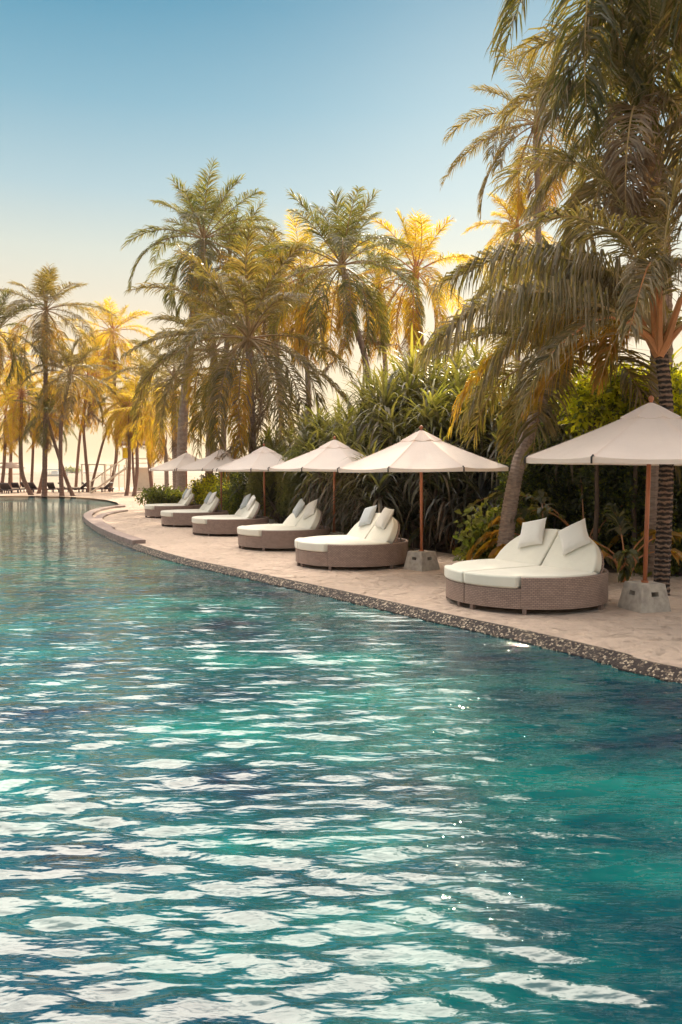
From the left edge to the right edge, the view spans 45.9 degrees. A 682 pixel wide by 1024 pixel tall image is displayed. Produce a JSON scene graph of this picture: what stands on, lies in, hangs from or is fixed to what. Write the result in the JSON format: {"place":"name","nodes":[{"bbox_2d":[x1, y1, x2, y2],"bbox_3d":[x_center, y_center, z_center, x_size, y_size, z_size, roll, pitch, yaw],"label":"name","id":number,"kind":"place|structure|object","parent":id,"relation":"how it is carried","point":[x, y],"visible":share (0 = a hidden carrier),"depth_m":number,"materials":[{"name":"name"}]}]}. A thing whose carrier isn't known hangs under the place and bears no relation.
{"place":"outdoors","nodes":[
{"label":"outdoors","id":0,"kind":"place"},
{"bbox_2d":[0,471,244,486],"bbox_3d":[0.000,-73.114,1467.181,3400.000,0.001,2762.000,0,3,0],"label":"sea","id":1,"kind":"structure","parent":0,"point":[158,477],"depth_m":243.15,"materials":[{"name":"liquid"}]},
{"bbox_2d":[0,496,681,1023],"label":"pool water","id":2,"kind":"structure","parent":0,"point":[224,798],"depth_m":4.88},
{"bbox_2d":[0,487,681,667],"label":"pool deck","id":3,"kind":"structure","parent":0,"point":[652,637],"depth_m":13.68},
{"bbox_2d":[0,462,18,487],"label":"thatched parasol","id":4,"kind":"object","parent":3,"relation":"on","point":[10,465],"visible":0.77,"depth_m":74.40,"materials":[{"name":"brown wood"}]},
{"bbox_2d":[1,483,18,493],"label":"beach lounger","id":5,"kind":"object","parent":3,"relation":"on","point":[7,487],"visible":0.9,"depth_m":68.31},
{"bbox_2d":[0,383,37,491],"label":"coconut palm","id":6,"kind":"object","parent":3,"relation":"on","point":[5,441],"visible":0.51,"depth_m":71.60,"materials":[{"name":"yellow plant"}]},
{"bbox_2d":[0,288,50,397],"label":"coconut palm","id":7,"kind":"object","parent":3,"relation":"on","point":[14,358],"visible":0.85,"depth_m":59.54,"materials":[{"name":"yellow plant"}]},
{"bbox_2d":[0,327,52,485],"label":"coconut palm","id":8,"kind":"object","parent":3,"relation":"on","point":[6,370],"visible":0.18,"depth_m":75.39,"materials":[{"name":"yellow plant"}]},
{"bbox_2d":[0,359,68,494],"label":"coconut palm","id":9,"kind":"object","parent":3,"relation":"on","point":[15,409],"visible":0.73,"depth_m":63.41,"materials":[{"name":"yellow plant"}]},
{"bbox_2d":[0,380,72,491],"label":"coconut palm","id":10,"kind":"object","parent":3,"relation":"on","point":[32,457],"visible":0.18,"depth_m":73.53,"materials":[{"name":"yellow plant"}]},
{"bbox_2d":[12,392,81,495],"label":"coconut palm","id":11,"kind":"object","parent":3,"relation":"on","point":[49,428],"visible":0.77,"depth_m":61.55,"materials":[{"name":"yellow plant"}]},
{"bbox_2d":[24,378,90,493],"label":"coconut palm","id":12,"kind":"object","parent":3,"relation":"on","point":[55,432],"visible":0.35,"depth_m":67.39,"materials":[{"name":"yellow plant"}]},
{"bbox_2d":[0,263,117,496],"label":"coconut palm","id":13,"kind":"object","parent":3,"relation":"on","point":[47,277],"visible":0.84,"depth_m":60.63,"materials":[{"name":"green plant"}]},
{"bbox_2d":[20,336,121,497],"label":"coconut palm","id":14,"kind":"object","parent":3,"relation":"on","point":[65,405],"visible":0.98,"depth_m":60.27,"materials":[{"name":"green plant"}]},
{"bbox_2d":[42,342,133,491],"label":"coconut palm","id":15,"kind":"object","parent":3,"relation":"on","point":[84,402],"visible":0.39,"depth_m":71.51,"materials":[{"name":"yellow plant"}]},
{"bbox_2d":[55,325,132,486],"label":"coconut palm","id":16,"kind":"object","parent":3,"relation":"on","point":[79,440],"visible":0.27,"depth_m":79.36,"materials":[{"name":"yellow plant"}]},
{"bbox_2d":[81,464,111,491],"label":"cabana frame","id":17,"kind":"object","parent":3,"relation":"on","point":[89,473],"visible":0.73,"depth_m":73.90,"materials":[{"name":"white paint"}]},
{"bbox_2d":[60,296,156,491],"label":"coconut palm","id":18,"kind":"object","parent":3,"relation":"on","point":[109,350],"visible":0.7,"depth_m":73.86,"materials":[{"name":"yellow plant"}]},
{"bbox_2d":[91,384,126,490],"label":"coconut palm","id":19,"kind":"object","parent":3,"relation":"on","point":[97,462],"visible":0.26,"depth_m":73.70,"materials":[{"name":"yellow plant"}]},
{"bbox_2d":[95,510,127,528],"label":"kerb","id":20,"kind":"structure","parent":3,"relation":"on","point":[99,517],"depth_m":33.73,"materials":[{"name":"stone"}]},
{"bbox_2d":[83,505,145,544],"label":"kerb","id":21,"kind":"structure","parent":3,"relation":"on","point":[90,520],"depth_m":25.87,"materials":[{"name":"stone"}]},
{"bbox_2d":[105,464,125,490],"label":"cabana frame","id":22,"kind":"object","parent":3,"relation":"on","point":[118,476],"visible":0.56,"depth_m":77.91,"materials":[{"name":"white paint"}]},
{"bbox_2d":[89,440,152,492],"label":"lookout tower","id":23,"kind":"structure","parent":3,"relation":"on","point":[143,478],"depth_m":70.80,"materials":[{"name":"white paint"}]},
{"bbox_2d":[90,376,169,495],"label":"coconut palm","id":24,"kind":"object","parent":3,"relation":"on","point":[115,415],"visible":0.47,"depth_m":61.57,"materials":[{"name":"yellow plant"}]},
{"bbox_2d":[105,403,157,494],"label":"coconut palm","id":25,"kind":"object","parent":3,"relation":"on","point":[133,472],"visible":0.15,"depth_m":63.77,"materials":[{"name":"yellow plant"}]},
{"bbox_2d":[100,374,168,495],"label":"coconut palm","id":26,"kind":"object","parent":3,"relation":"on","point":[127,387],"visible":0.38,"depth_m":60.47,"materials":[{"name":"yellow plant"}]},
{"bbox_2d":[93,349,179,488],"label":"coconut palm","id":27,"kind":"object","parent":3,"relation":"on","point":[141,362],"visible":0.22,"depth_m":65.12,"materials":[{"name":"yellow plant"}]},
{"bbox_2d":[106,381,205,490],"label":"coconut palm","id":28,"kind":"object","parent":3,"relation":"on","point":[164,454],"visible":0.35,"depth_m":51.42,"materials":[{"name":"yellow plant"}]},
{"bbox_2d":[135,483,182,505],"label":"leafy shrub","id":29,"kind":"object","parent":3,"relation":"on","point":[153,496],"visible":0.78,"depth_m":36.77,"materials":[{"name":"green plant"}]},
{"bbox_2d":[104,327,234,491],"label":"coconut palm","id":30,"kind":"object","parent":3,"relation":"on","point":[165,413],"visible":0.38,"depth_m":43.34,"materials":[{"name":"yellow plant"}]},
{"bbox_2d":[144,492,201,517],"bbox_3d":[-7.069,-0.316,33.925,2.360,1.054,2.356,-1,3,-18],"label":"daybed","id":31,"kind":"object","parent":3,"relation":"on","point":[155,510],"visible":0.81,"depth_m":33.10,"materials":[{"name":"fabric"}]},
{"bbox_2d":[148,451,199,488],"bbox_3d":[-6.860,-1.308,35.782,3.252,2.835,3.254,-1,3,-17],"label":"parasol","id":32,"kind":"object","parent":3,"relation":"on","point":[184,459],"visible":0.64,"depth_m":34.95,"materials":[{"name":"fabric"}]},
{"bbox_2d":[161,497,227,526],"bbox_3d":[-5.226,-0.049,28.732,2.360,1.054,2.356,-1,3,-18],"label":"daybed","id":33,"kind":"object","parent":3,"relation":"on","point":[178,517],"visible":0.74,"depth_m":27.89,"materials":[{"name":"fabric"}]},
{"bbox_2d":[185,473,219,504],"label":"leafy shrub","id":34,"kind":"object","parent":3,"relation":"on","point":[197,496],"visible":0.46,"depth_m":35.65,"materials":[{"name":"green plant"}]},
{"bbox_2d":[120,156,286,491],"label":"coconut palm","id":35,"kind":"object","parent":3,"relation":"on","point":[213,208],"visible":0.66,"depth_m":40.08,"materials":[{"name":"green plant"}]},
{"bbox_2d":[176,447,237,514],"bbox_3d":[-4.487,-1.021,30.189,3.252,2.835,3.254,0,3,-8],"label":"parasol","id":36,"kind":"object","parent":3,"relation":"on","point":[209,463],"visible":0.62,"depth_m":29.33,"materials":[{"name":"fabric"}]},
{"bbox_2d":[134,289,290,477],"bbox_3d":[-5.737,-4.893,36.477,6.980,10.800,7.265,0,3,0],"label":"coconut palm","id":37,"kind":"object","parent":3,"relation":"on","point":[212,351],"visible":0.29,"depth_m":36.63,"materials":[{"name":"green plant"}]},
{"bbox_2d":[200,478,236,509],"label":"leafy shrub","id":38,"kind":"object","parent":3,"relation":"on","point":[212,489],"visible":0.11,"depth_m":34.71,"materials":[{"name":"green plant"}]},
{"bbox_2d":[192,500,268,535],"bbox_3d":[-3.422,0.146,24.937,2.360,1.054,2.356,-1,3,-18],"label":"daybed","id":39,"kind":"object","parent":3,"relation":"on","point":[219,524],"visible":0.85,"depth_m":24.03,"materials":[{"name":"fabric"}]},
{"bbox_2d":[240,494,250,508],"bbox_3d":[-3.023,-0.332,25.495,0.145,0.470,0.470,30,-27,-20],"label":"pillow","id":40,"kind":"object","parent":39,"relation":"on","point":[246,499],"visible":0.9,"depth_m":25.37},
{"bbox_2d":[220,486,247,514],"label":"leafy shrub","id":41,"kind":"object","parent":3,"relation":"on","point":[231,506],"visible":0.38,"depth_m":32.47,"materials":[{"name":"green plant"}]},
{"bbox_2d":[117,220,357,515],"bbox_3d":[-3.666,-4.858,30.444,8.189,11.202,9.089,2,3,29],"label":"coconut palm","id":42,"kind":"object","parent":3,"relation":"on","point":[247,345],"visible":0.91,"depth_m":29.75,"materials":[{"name":"green plant"}]},
{"bbox_2d":[212,443,287,523],"bbox_3d":[-2.510,-0.825,26.390,3.252,2.835,3.254,-1,3,-14],"label":"parasol","id":43,"kind":"object","parent":3,"relation":"on","point":[263,458],"visible":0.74,"depth_m":25.52,"materials":[{"name":"fabric"}]},
{"bbox_2d":[243,439,291,523],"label":"feathery shrub","id":44,"kind":"object","parent":3,"relation":"on","point":[255,481],"visible":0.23,"depth_m":27.20,"materials":[{"name":"green plant"}]},
{"bbox_2d":[237,505,329,550],"bbox_3d":[-1.456,0.373,20.542,2.360,1.054,2.356,-1,3,-23],"label":"daybed","id":45,"kind":"object","parent":3,"relation":"on","point":[288,531],"visible":0.82,"depth_m":19.72,"materials":[{"name":"fabric"}]},
{"bbox_2d":[292,499,304,517],"bbox_3d":[-1.109,-0.107,21.133,0.145,0.470,0.470,30,8,-19],"label":"pillow","id":46,"kind":"object","parent":45,"relation":"on","point":[298,508],"visible":1,"depth_m":20.96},
{"bbox_2d":[303,499,317,519],"bbox_3d":[-0.773,-0.067,20.342,0.144,0.470,0.470,32,-36,-25],"label":"pillow","id":47,"kind":"object","parent":45,"relation":"on","point":[310,509],"visible":1,"depth_m":20.24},
{"bbox_2d":[271,419,317,517],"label":"feathery shrub","id":48,"kind":"object","parent":3,"relation":"on","point":[284,500],"visible":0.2,"depth_m":25.49,"materials":[{"name":"green plant"}]},
{"bbox_2d":[268,436,366,534],"bbox_3d":[-0.173,-0.532,20.699,3.252,2.835,3.254,1,3,3],"label":"parasol","id":49,"kind":"object","parent":3,"relation":"on","point":[330,456],"visible":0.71,"depth_m":19.90,"materials":[{"name":"fabric"}]},
{"bbox_2d":[295,513,407,570],"bbox_3d":[0.217,0.566,16.797,2.360,1.054,2.356,-1,3,-22],"label":"daybed","id":50,"kind":"object","parent":3,"relation":"on","point":[370,545],"visible":0.84,"depth_m":15.97,"materials":[{"name":"fabric"}]},
{"bbox_2d":[358,505,376,526],"bbox_3d":[0.575,0.086,17.382,0.144,0.470,0.470,30,-22,-22],"label":"pillow","id":51,"kind":"object","parent":50,"relation":"on","point":[367,516],"visible":1,"depth_m":17.26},
{"bbox_2d":[375,507,393,529],"bbox_3d":[0.897,0.127,16.586,0.144,0.470,0.470,30,-4,-20],"label":"pillow","id":52,"kind":"object","parent":50,"relation":"on","point":[384,519],"visible":1,"depth_m":16.43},
{"bbox_2d":[82,504,681,683],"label":"pool coping","id":53,"kind":"object","parent":3,"relation":"on","point":[620,661],"visible":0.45,"depth_m":10.53,"materials":[{"name":"stone"}]},
{"bbox_2d":[337,425,509,571],"bbox_3d":[1.582,-0.283,15.857,3.252,2.835,3.254,0,3,3],"label":"parasol","id":54,"kind":"object","parent":3,"relation":"on","point":[421,451],"visible":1,"depth_m":15.06,"materials":[{"name":"fabric"}]},
{"bbox_2d":[444,529,607,614],"bbox_3d":[2.740,0.812,12.002,2.360,1.054,2.356,-2,3,-31],"label":"daybed","id":55,"kind":"object","parent":3,"relation":"on","point":[546,574],"visible":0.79,"depth_m":11.27,"materials":[{"name":"fabric"}]},
{"bbox_2d":[518,517,546,547],"bbox_3d":[2.998,0.330,12.635,0.145,0.470,0.470,33,-30,-30],"label":"pillow","id":56,"kind":"object","parent":55,"relation":"on","point":[532,532],"visible":1,"depth_m":12.56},
{"bbox_2d":[558,518,590,555],"bbox_3d":[3.441,0.368,11.899,0.470,0.470,0.144,-32,-51,32],"label":"pillow","id":57,"kind":"object","parent":55,"relation":"on","point":[574,536],"visible":1,"depth_m":11.83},
{"bbox_2d":[466,489,614,568],"bbox_3d":[3.710,0.387,15.534,2.643,1.655,2.121,0,3,0],"label":"young palm","id":58,"kind":"object","parent":3,"relation":"on","point":[493,554],"visible":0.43,"depth_m":15.52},
{"bbox_2d":[410,545,681,575],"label":"planting soil","id":59,"kind":"structure","parent":3,"relation":"on","point":[609,568],"depth_m":17.70,"materials":[{"name":"brown soil"}]},
{"bbox_2d":[181,455,244,503],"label":"dark shrub","id":60,"kind":"object","parent":59,"relation":"on","point":[201,476],"visible":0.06,"depth_m":36.05,"materials":[{"name":"green plant"}]},
{"bbox_2d":[144,194,295,477],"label":"coconut palm","id":61,"kind":"object","parent":59,"relation":"on","point":[162,265],"visible":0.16,"depth_m":44.55,"materials":[{"name":"green plant"}]},
{"bbox_2d":[216,447,284,509],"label":"dark shrub","id":62,"kind":"object","parent":59,"relation":"on","point":[235,483],"visible":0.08,"depth_m":33.14,"materials":[{"name":"green plant"}]},
{"bbox_2d":[193,223,328,446],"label":"coconut palm","id":63,"kind":"object","parent":59,"relation":"on","point":[270,239],"visible":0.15,"depth_m":43.76,"materials":[{"name":"green plant"}]},
{"bbox_2d":[228,424,296,514],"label":"pandanus bush","id":64,"kind":"object","parent":59,"relation":"on","point":[269,441],"visible":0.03,"depth_m":31.70,"materials":[{"name":"green plant"}]},
{"bbox_2d":[239,391,355,522],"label":"pandanus bush","id":65,"kind":"object","parent":59,"relation":"on","point":[306,418],"visible":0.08,"depth_m":26.53,"materials":[{"name":"green plant"}]},
{"bbox_2d":[239,209,372,416],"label":"coconut palm","id":66,"kind":"object","parent":59,"relation":"on","point":[289,328],"visible":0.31,"depth_m":42.91,"materials":[{"name":"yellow plant"}]},
{"bbox_2d":[279,391,366,534],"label":"pandanus bush","id":67,"kind":"object","parent":59,"relation":"on","point":[304,445],"visible":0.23,"depth_m":24.06,"materials":[{"name":"green plant"}]},
{"bbox_2d":[250,185,426,388],"bbox_3d":[-0.076,-6.797,35.889,8.430,14.829,8.526,0,3,0],"label":"coconut palm","id":68,"kind":"object","parent":59,"relation":"on","point":[341,239],"visible":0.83,"depth_m":35.03,"materials":[{"name":"green plant"}]},
{"bbox_2d":[310,410,411,537],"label":"pandanus bush","id":69,"kind":"object","parent":59,"relation":"on","point":[344,440],"visible":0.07,"depth_m":21.94,"materials":[{"name":"green plant"}]},
{"bbox_2d":[291,348,459,532],"bbox_3d":[1.454,-1.766,23.397,4.841,5.721,6.404,-2,4,-36],"label":"pandanus bush","id":70,"kind":"object","parent":59,"relation":"on","point":[362,393],"visible":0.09,"depth_m":22.73,"materials":[{"name":"green plant"}]},
{"bbox_2d":[338,231,431,379],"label":"coconut palm","id":71,"kind":"object","parent":59,"relation":"on","point":[370,255],"visible":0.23,"depth_m":46.13,"materials":[{"name":"green plant"}]},
{"bbox_2d":[321,326,481,538],"bbox_3d":[2.464,-1.840,22.380,6.230,6.581,7.152,1,3,15],"label":"pandanus bush","id":72,"kind":"object","parent":59,"relation":"on","point":[408,390],"visible":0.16,"depth_m":21.40,"materials":[{"name":"green plant"}]},
{"bbox_2d":[317,378,487,552],"bbox_3d":[1.923,-1.033,20.521,5.097,4.809,5.960,1,3,24],"label":"pandanus bush","id":73,"kind":"object","parent":59,"relation":"on","point":[376,486],"visible":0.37,"depth_m":19.51,"materials":[{"name":"green plant"}]},
{"bbox_2d":[352,209,489,366],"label":"coconut palm","id":74,"kind":"object","parent":59,"relation":"on","point":[413,313],"visible":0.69,"depth_m":41.97,"materials":[{"name":"yellow plant"}]},
{"bbox_2d":[400,517,471,548],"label":"young palm","id":75,"kind":"object","parent":59,"relation":"on","point":[415,533],"visible":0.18,"depth_m":19.36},
{"bbox_2d":[405,451,475,544],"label":"dark shrub","id":76,"kind":"object","parent":59,"relation":"on","point":[429,522],"visible":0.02,"depth_m":19.86,"materials":[{"name":"green plant"}]},
{"bbox_2d":[371,383,516,552],"bbox_3d":[3.416,-1.086,20.353,6.125,4.529,4.841,-1,3,-17],"label":"pandanus bush","id":77,"kind":"object","parent":59,"relation":"on","point":[470,489],"visible":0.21,"depth_m":19.29,"materials":[{"name":"green plant"}]},
{"bbox_2d":[380,325,515,401],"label":"pandanus bush","id":78,"kind":"object","parent":59,"relation":"on","point":[478,354],"visible":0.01,"depth_m":25.36,"materials":[{"name":"green plant"}]},
{"bbox_2d":[422,340,526,402],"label":"pandanus bush","id":79,"kind":"object","parent":59,"relation":"on","point":[459,362],"depth_m":23.62,"materials":[{"name":"green plant"}]},
{"bbox_2d":[452,497,500,560],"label":"broadleaf shrub","id":80,"kind":"object","parent":59,"relation":"on","point":[479,528],"visible":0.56,"depth_m":16.97,"materials":[{"name":"green plant"}]},
{"bbox_2d":[400,370,576,546],"bbox_3d":[4.573,-1.281,20.067,6.404,5.006,4.841,0,3,-9],"label":"pandanus bush","id":81,"kind":"object","parent":59,"relation":"on","point":[475,497],"visible":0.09,"depth_m":18.91,"materials":[{"name":"green plant"}]},
{"bbox_2d":[461,179,560,375],"bbox_3d":[6.972,-6.022,31.936,4.120,13.886,4.526,-1,3,-19],"label":"coconut palm","id":82,"kind":"object","parent":59,"relation":"on","point":[503,228],"visible":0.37,"depth_m":31.37,"materials":[{"name":"yellow plant"}]},
{"bbox_2d":[492,514,536,548],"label":"broadleaf shrub","id":83,"kind":"object","parent":59,"relation":"on","point":[518,529],"visible":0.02,"depth_m":16.62,"materials":[{"name":"green plant"}]},
{"bbox_2d":[496,504,553,535],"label":"leafy shrub","id":84,"kind":"object","parent":59,"relation":"on","point":[547,524],"visible":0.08,"depth_m":16.79,"materials":[{"name":"green plant"}]},
{"bbox_2d":[471,357,590,533],"bbox_3d":[5.190,-1.239,19.250,4.841,5.006,6.404,-1,3,-16],"label":"pandanus bush","id":85,"kind":"object","parent":59,"relation":"on","point":[496,448],"visible":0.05,"depth_m":18.19,"materials":[{"name":"green plant"}]},
{"bbox_2d":[439,43,624,368],"bbox_3d":[7.061,-7.945,30.169,5.737,17.844,7.133,-2,4,-37],"label":"coconut palm","id":86,"kind":"object","parent":59,"relation":"on","point":[492,134],"visible":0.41,"depth_m":29.40,"materials":[{"name":"green plant"}]},
{"bbox_2d":[489,418,579,529],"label":"dark shrub","id":87,"kind":"object","parent":59,"relation":"on","point":[504,479],"visible":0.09,"depth_m":17.21,"materials":[{"name":"green plant"}]},
{"bbox_2d":[467,465,681,539],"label":"young palm","id":88,"kind":"object","parent":59,"relation":"on","point":[524,511],"visible":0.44,"depth_m":16.10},
{"bbox_2d":[483,0,681,466],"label":"coconut palm","id":89,"kind":"object","parent":59,"relation":"on","point":[583,88],"visible":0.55,"depth_m":13.01,"materials":[{"name":"green plant"}]},
{"bbox_2d":[520,418,644,566],"bbox_3d":[5.056,-0.576,17.057,2.611,3.635,4.025,0,3,-7],"label":"dark shrub","id":90,"kind":"object","parent":59,"relation":"on","point":[576,490],"visible":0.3,"depth_m":16.49,"materials":[{"name":"green plant"}]},
{"bbox_2d":[538,362,644,561],"bbox_3d":[6.069,-1.035,18.209,4.499,5.083,5.146,2,4,33],"label":"pandanus bush","id":91,"kind":"object","parent":59,"relation":"on","point":[568,430],"visible":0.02,"depth_m":17.13,"materials":[{"name":"green plant"}]},
{"bbox_2d":[548,362,648,540],"bbox_3d":[5.066,-0.903,15.526,2.715,4.116,1.954,-2,4,-38],"label":"sapling tree","id":92,"kind":"object","parent":59,"relation":"on","point":[586,411],"visible":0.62,"depth_m":14.96,"materials":[{"name":"green plant"}]},
{"bbox_2d":[540,465,681,563],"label":"dark shrub","id":93,"kind":"object","parent":59,"relation":"on","point":[585,472],"visible":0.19,"depth_m":16.49,"materials":[{"name":"green plant"}]},
{"bbox_2d":[585,465,681,555],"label":"dark shrub","id":94,"kind":"object","parent":59,"relation":"on","point":[677,497],"visible":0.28,"depth_m":15.53,"materials":[{"name":"green plant"}]},
{"bbox_2d":[591,354,681,572],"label":"sapling tree","id":95,"kind":"object","parent":59,"relation":"on","point":[677,394],"visible":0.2,"depth_m":14.88,"materials":[{"name":"green plant"}]},
{"bbox_2d":[605,520,676,562],"bbox_3d":[6.596,0.644,15.803,3.007,1.113,2.382,0,3,0],"label":"young palm","id":96,"kind":"object","parent":59,"relation":"on","point":[615,539],"visible":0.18,"depth_m":15.68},
{"bbox_2d":[624,536,681,576],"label":"broadleaf shrub","id":97,"kind":"object","parent":59,"relation":"on","point":[638,568],"visible":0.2,"depth_m":14.85,"materials":[{"name":"green plant"}]},
{"bbox_2d":[670,524,681,575],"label":"leafy shrub","id":98,"kind":"object","parent":59,"relation":"on","point":[679,548],"visible":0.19,"depth_m":14.73,"materials":[{"name":"green plant"}]},
{"bbox_2d":[412,144,681,595],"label":"coconut palm","id":99,"kind":"object","parent":3,"relation":"on","point":[641,278],"visible":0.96,"depth_m":12.12,"materials":[{"name":"green plant"}]},
{"bbox_2d":[428,259,681,545],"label":"coconut palm","id":100,"kind":"object","parent":3,"relation":"on","point":[526,433],"visible":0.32,"depth_m":14.81,"materials":[{"name":"green plant"}]},
{"bbox_2d":[492,0,681,576],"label":"coconut palm","id":101,"kind":"object","parent":3,"relation":"on","point":[647,168],"visible":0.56,"depth_m":13.18,"materials":[{"name":"green plant"}]},
{"bbox_2d":[524,395,681,612],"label":"parasol","id":102,"kind":"object","parent":3,"relation":"on","point":[648,435],"visible":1,"depth_m":10.76,"materials":[{"name":"fabric"}]},
{"bbox_2d":[590,0,681,81],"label":"coconut palm","id":103,"kind":"object","parent":3,"relation":"on","point":[619,50],"visible":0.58,"depth_m":12.86,"materials":[{"name":"green plant"}]},
{"bbox_2d":[593,503,681,582],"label":"young palm","id":104,"kind":"object","parent":3,"relation":"on","point":[624,570],"visible":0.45,"depth_m":14.05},
{"bbox_2d":[644,0,681,98],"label":"coconut palm","id":105,"kind":"object","parent":3,"relation":"on","point":[666,13],"visible":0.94,"depth_m":12.20,"materials":[{"name":"green plant"}]},
{"bbox_2d":[652,0,681,165],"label":"coconut palm","id":106,"kind":"object","parent":3,"relation":"on","point":[660,30],"visible":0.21,"depth_m":12.87,"materials":[{"name":"green plant"}]},
{"bbox_2d":[0,0,681,470],"label":"sky","id":107,"kind":"structure","parent":0,"point":[102,102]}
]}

